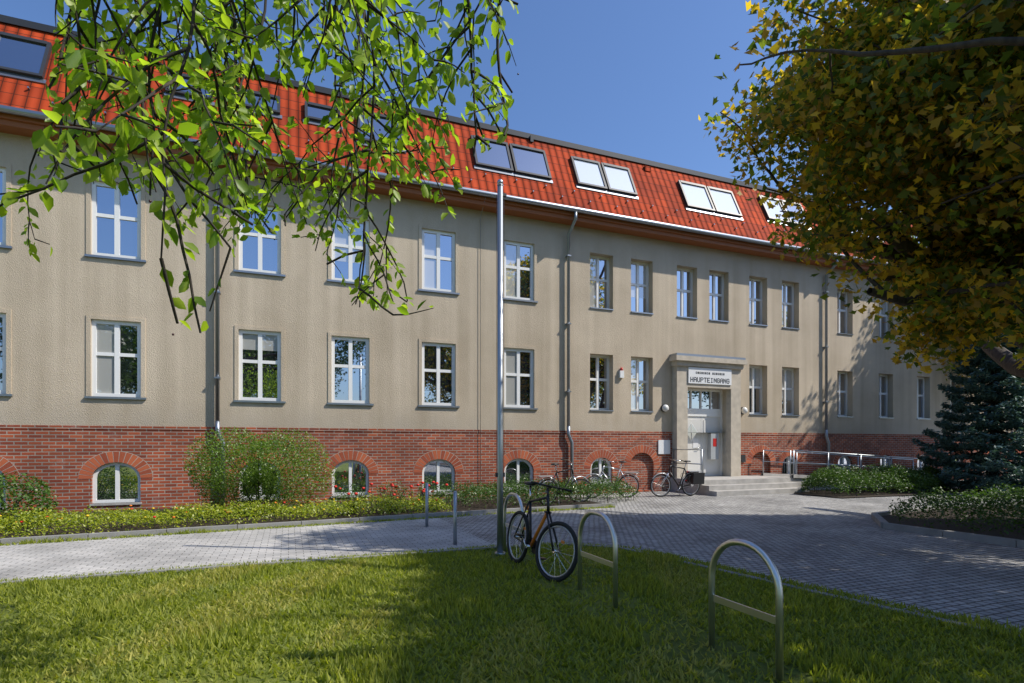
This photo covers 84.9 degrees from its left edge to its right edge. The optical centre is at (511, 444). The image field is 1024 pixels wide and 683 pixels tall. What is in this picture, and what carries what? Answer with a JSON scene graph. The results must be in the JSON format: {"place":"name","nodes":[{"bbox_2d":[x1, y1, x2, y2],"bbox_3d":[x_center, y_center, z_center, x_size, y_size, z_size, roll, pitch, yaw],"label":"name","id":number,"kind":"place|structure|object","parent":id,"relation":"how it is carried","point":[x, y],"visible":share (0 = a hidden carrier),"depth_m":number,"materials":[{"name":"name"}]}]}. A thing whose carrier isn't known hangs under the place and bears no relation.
{"place":"outdoors","nodes":[
{"label":"outdoors","id":0,"kind":"place"},
{"bbox_2d":[0,517,492,580],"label":"paver path","id":1,"kind":"structure","parent":0,"point":[66,558],"depth_m":8.44,"materials":[{"name":"grey stone"}]},
{"bbox_2d":[425,483,456,544],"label":"path bollards","id":2,"kind":"object","parent":1,"relation":"on","point":[454,514],"visible":0.91,"depth_m":8.66,"materials":[{"name":"silver metal"}]},
{"bbox_2d":[0,495,600,538],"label":"planting bed soil","id":3,"kind":"structure","parent":0,"point":[480,505],"depth_m":11.74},
{"bbox_2d":[0,471,58,530],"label":"shrub stems","id":4,"kind":"object","parent":3,"relation":"on","point":[29,495],"visible":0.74,"depth_m":10.30,"materials":[{"name":"green plant"}]},
{"bbox_2d":[0,481,447,535],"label":"bed flowers","id":5,"kind":"object","parent":3,"relation":"on","point":[348,494],"visible":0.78,"depth_m":12.26,"materials":[{"name":"green plant"}]},
{"bbox_2d":[0,493,452,537],"bbox_3d":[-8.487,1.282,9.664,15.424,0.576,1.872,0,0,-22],"label":"plants","id":6,"kind":"object","parent":3,"relation":"on","point":[120,515],"visible":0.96,"depth_m":10.46,"materials":[{"name":"green plant"}]},
{"bbox_2d":[182,426,336,515],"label":"shrubs","id":7,"kind":"object","parent":3,"relation":"on","point":[261,480],"visible":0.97,"depth_m":11.91,"materials":[{"name":"green plant"}]},
{"bbox_2d":[327,482,366,515],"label":"shrubs","id":8,"kind":"object","parent":3,"relation":"on","point":[342,500],"visible":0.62,"depth_m":12.18,"materials":[{"name":"green plant"}]},
{"bbox_2d":[369,480,416,513],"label":"shrubs","id":9,"kind":"object","parent":3,"relation":"on","point":[397,493],"visible":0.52,"depth_m":12.59,"materials":[{"name":"green plant"}]},
{"bbox_2d":[414,479,452,510],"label":"rose bush stems","id":10,"kind":"object","parent":3,"relation":"on","point":[421,495],"visible":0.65,"depth_m":13.03,"materials":[{"name":"green plant"}]},
{"bbox_2d":[435,473,640,507],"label":"shrubs","id":11,"kind":"object","parent":3,"relation":"on","point":[483,489],"visible":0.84,"depth_m":14.39,"materials":[{"name":"green plant"}]},
{"bbox_2d":[537,459,592,504],"bbox_3d":[1.351,0.969,14.632,1.709,1.208,0.583,0,0,-22],"label":"bicycle","id":12,"kind":"object","parent":3,"relation":"on","point":[574,480],"visible":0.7,"depth_m":14.49,"materials":[{"name":"black paint"}]},
{"bbox_2d":[0,0,891,209],"label":"sky","id":13,"kind":"structure","parent":0,"point":[634,78],"materials":[{"name":"blue"}]},
{"bbox_2d":[0,542,1023,682],"bbox_3d":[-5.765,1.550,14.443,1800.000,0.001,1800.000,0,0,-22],"label":"lawn","id":14,"kind":"structure","parent":0,"point":[703,651],"depth_m":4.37,"materials":[{"name":"green plant"}]},
{"bbox_2d":[0,0,518,335],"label":"tree branches","id":15,"kind":"object","parent":14,"relation":"on","point":[139,78],"visible":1,"depth_m":3.11,"materials":[{"name":"green plant"}]},
{"bbox_2d":[495,179,506,555],"bbox_3d":[-0.164,-1.073,7.893,0.150,5.345,0.150,0,0,23],"label":"flag mast","id":16,"kind":"object","parent":14,"relation":"on","point":[499,473],"visible":0.94,"depth_m":7.86,"materials":[{"name":"silver metal"}]},
{"bbox_2d":[0,504,1023,646],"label":"paving weeds","id":17,"kind":"object","parent":14,"relation":"on","point":[968,620],"visible":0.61,"depth_m":6.50,"materials":[{"name":"green plant"}]},
{"bbox_2d":[0,502,1023,638],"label":"kerb stones","id":18,"kind":"object","parent":14,"relation":"on","point":[879,519],"visible":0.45,"depth_m":9.43,"materials":[{"name":"grey concrete"}]},
{"bbox_2d":[503,492,524,560],"bbox_3d":[0.020,1.133,7.826,0.046,0.934,0.728,0,0,-22],"label":"bike rack","id":19,"kind":"object","parent":14,"relation":"on","point":[505,524],"visible":0.8,"depth_m":7.94,"materials":[{"name":"silver metal"}]},
{"bbox_2d":[507,481,577,581],"bbox_3d":[0.374,0.982,6.918,0.627,1.137,1.739,0,0,-22],"label":"bicycle","id":20,"kind":"object","parent":14,"relation":"on","point":[533,544],"visible":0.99,"depth_m":6.65,"materials":[{"name":"black paint"}]},
{"bbox_2d":[578,510,617,607],"bbox_3d":[0.858,1.133,5.673,0.046,0.934,0.748,0,0,-22],"label":"bike rack","id":21,"kind":"object","parent":14,"relation":"on","point":[613,564],"visible":0.89,"depth_m":5.53,"materials":[{"name":"silver metal"}]},
{"bbox_2d":[708,539,782,682],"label":"bike rack","id":22,"kind":"object","parent":14,"relation":"on","point":[776,619],"visible":0.97,"depth_m":3.83,"materials":[{"name":"silver metal"}]},
{"bbox_2d":[670,449,920,495],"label":"entrance steps","id":23,"kind":"structure","parent":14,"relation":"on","point":[768,483],"depth_m":18.30,"materials":[{"name":"concrete"}]},
{"bbox_2d":[698,0,1023,377],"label":"tree","id":24,"kind":"object","parent":14,"relation":"on","point":[992,20],"visible":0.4,"depth_m":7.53,"materials":[{"name":"green plant"}]},
{"bbox_2d":[923,278,1022,386],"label":"tree","id":25,"kind":"object","parent":14,"relation":"on","point":[962,376],"depth_m":24.09,"materials":[{"name":"plant"}]},
{"bbox_2d":[0,14,1023,513],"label":"building","id":26,"kind":"structure","parent":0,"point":[658,316],"depth_m":15.89,"materials":[{"name":"paint"}]},
{"bbox_2d":[440,479,1023,634],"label":"paved path","id":27,"kind":"structure","parent":0,"point":[850,545],"depth_m":8.79,"materials":[{"name":"grey stone"}]},
{"bbox_2d":[583,458,638,497],"bbox_3d":[2.882,0.964,16.291,1.719,1.162,0.587,0,0,-22],"label":"bicycle","id":28,"kind":"object","parent":27,"relation":"on","point":[620,478],"visible":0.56,"depth_m":16.30,"materials":[{"name":"grey paint"}]},
{"bbox_2d":[650,459,704,496],"bbox_3d":[4.963,0.983,16.750,1.738,1.122,0.634,0,0,-22],"label":"bicycle","id":29,"kind":"object","parent":27,"relation":"on","point":[691,478],"visible":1,"depth_m":16.81,"materials":[{"name":"black paint"}]},
{"bbox_2d":[794,486,957,497],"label":"ramp bed soil","id":30,"kind":"structure","parent":0,"point":[867,493],"depth_m":17.92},
{"bbox_2d":[801,461,949,494],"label":"shrubs","id":31,"kind":"object","parent":30,"relation":"on","point":[860,478],"visible":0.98,"depth_m":17.52,"materials":[{"name":"green plant"}]},
{"bbox_2d":[882,505,1023,539],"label":"bed soil","id":32,"kind":"structure","parent":0,"point":[944,526],"depth_m":10.70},
{"bbox_2d":[888,483,1023,535],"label":"shrubs","id":33,"kind":"object","parent":32,"relation":"on","point":[1007,500],"visible":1,"depth_m":10.49,"materials":[{"name":"green plant"}]},
{"bbox_2d":[900,330,1023,495],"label":"spruce","id":34,"kind":"object","parent":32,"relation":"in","point":[996,396],"visible":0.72,"depth_m":17.93,"materials":[{"name":"green plant"}]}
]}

